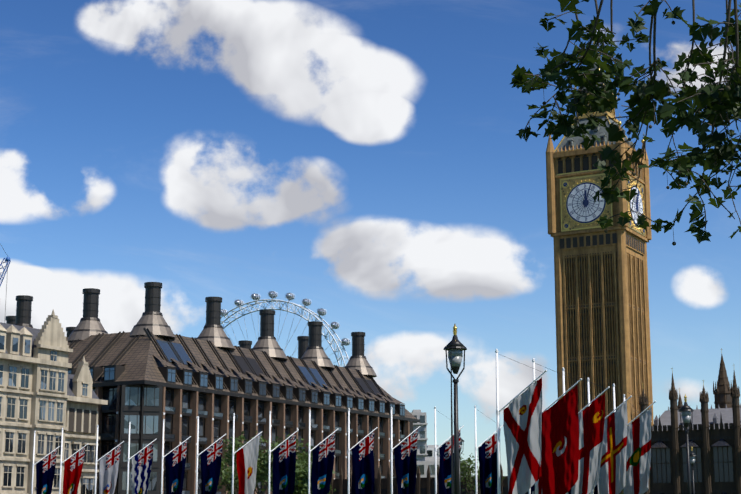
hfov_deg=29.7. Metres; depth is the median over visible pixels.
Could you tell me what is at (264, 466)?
street tree
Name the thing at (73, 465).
flagpole
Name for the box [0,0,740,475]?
sky
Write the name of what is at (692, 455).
street lamp
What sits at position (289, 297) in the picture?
london eye
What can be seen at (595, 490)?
flagpole
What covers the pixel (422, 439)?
distant building
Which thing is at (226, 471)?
street tree
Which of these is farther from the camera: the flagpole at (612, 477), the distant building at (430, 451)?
the distant building at (430, 451)
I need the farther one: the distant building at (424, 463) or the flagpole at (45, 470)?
the distant building at (424, 463)
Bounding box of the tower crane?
[0,245,10,310]
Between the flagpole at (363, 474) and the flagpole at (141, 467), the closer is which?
the flagpole at (363, 474)
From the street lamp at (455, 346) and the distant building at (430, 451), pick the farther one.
the distant building at (430, 451)
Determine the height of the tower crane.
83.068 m
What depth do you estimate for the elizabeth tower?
231.12 m
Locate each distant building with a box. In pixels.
[410,410,427,460]
[416,457,467,477]
[427,445,438,456]
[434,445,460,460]
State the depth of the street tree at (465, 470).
186.09 m
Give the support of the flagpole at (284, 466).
on the ground
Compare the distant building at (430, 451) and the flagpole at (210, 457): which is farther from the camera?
the distant building at (430, 451)
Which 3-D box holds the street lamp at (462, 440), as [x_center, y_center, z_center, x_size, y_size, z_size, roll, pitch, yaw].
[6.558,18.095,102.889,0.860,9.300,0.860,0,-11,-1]
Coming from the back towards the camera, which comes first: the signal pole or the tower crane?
the tower crane
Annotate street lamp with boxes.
[443,324,466,493]
[459,437,464,493]
[678,394,693,493]
[689,446,696,493]
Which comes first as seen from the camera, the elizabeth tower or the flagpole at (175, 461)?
the flagpole at (175, 461)
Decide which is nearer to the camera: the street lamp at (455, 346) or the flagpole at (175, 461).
the street lamp at (455, 346)
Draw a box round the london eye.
[205,291,350,366]
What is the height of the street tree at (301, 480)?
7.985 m
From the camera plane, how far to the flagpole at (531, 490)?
91.95 m
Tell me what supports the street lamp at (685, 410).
on the ground
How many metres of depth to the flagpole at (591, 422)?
69.91 m
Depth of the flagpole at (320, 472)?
96.69 m
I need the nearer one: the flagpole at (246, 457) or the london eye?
the flagpole at (246, 457)
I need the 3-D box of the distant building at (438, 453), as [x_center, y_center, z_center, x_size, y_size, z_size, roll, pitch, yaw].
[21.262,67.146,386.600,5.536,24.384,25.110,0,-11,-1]
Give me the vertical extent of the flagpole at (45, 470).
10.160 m
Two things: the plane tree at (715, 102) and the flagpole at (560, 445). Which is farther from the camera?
the flagpole at (560, 445)
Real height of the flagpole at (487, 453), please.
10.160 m
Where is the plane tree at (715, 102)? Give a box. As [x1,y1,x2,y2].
[510,0,740,245]
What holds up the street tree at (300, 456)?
on the ground
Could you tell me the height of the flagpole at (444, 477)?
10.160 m
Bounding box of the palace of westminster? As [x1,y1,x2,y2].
[639,348,740,493]
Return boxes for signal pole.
[450,352,453,493]
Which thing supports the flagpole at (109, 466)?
on the ground
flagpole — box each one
[31,431,59,493]
[59,428,87,493]
[94,425,123,493]
[127,422,156,493]
[161,419,190,493]
[195,416,225,493]
[231,413,261,493]
[268,411,298,493]
[308,410,337,493]
[348,408,377,493]
[390,407,419,493]
[434,406,463,493]
[474,405,502,493]
[495,349,546,493]
[528,463,541,493]
[532,358,581,493]
[562,367,609,493]
[587,378,631,493]
[593,417,607,493]
[612,383,655,493]
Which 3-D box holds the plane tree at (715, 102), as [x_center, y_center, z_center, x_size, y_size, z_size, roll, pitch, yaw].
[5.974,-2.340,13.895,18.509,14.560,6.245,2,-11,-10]
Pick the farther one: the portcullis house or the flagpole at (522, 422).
the portcullis house
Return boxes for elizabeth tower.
[546,41,653,493]
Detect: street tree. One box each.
[199,452,260,493]
[221,431,303,493]
[257,440,314,484]
[261,458,335,493]
[460,453,504,493]
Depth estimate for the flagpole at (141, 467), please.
108.05 m
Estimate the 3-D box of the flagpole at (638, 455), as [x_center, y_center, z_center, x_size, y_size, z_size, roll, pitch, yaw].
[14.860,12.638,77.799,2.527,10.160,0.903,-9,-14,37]
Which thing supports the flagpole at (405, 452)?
on the ground
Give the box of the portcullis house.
[5,282,419,493]
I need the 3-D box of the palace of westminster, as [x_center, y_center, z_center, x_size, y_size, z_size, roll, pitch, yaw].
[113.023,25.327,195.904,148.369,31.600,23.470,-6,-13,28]
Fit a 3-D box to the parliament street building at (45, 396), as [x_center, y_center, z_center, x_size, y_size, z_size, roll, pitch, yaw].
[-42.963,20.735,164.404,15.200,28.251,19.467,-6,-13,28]
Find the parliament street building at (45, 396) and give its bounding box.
[0,309,107,493]

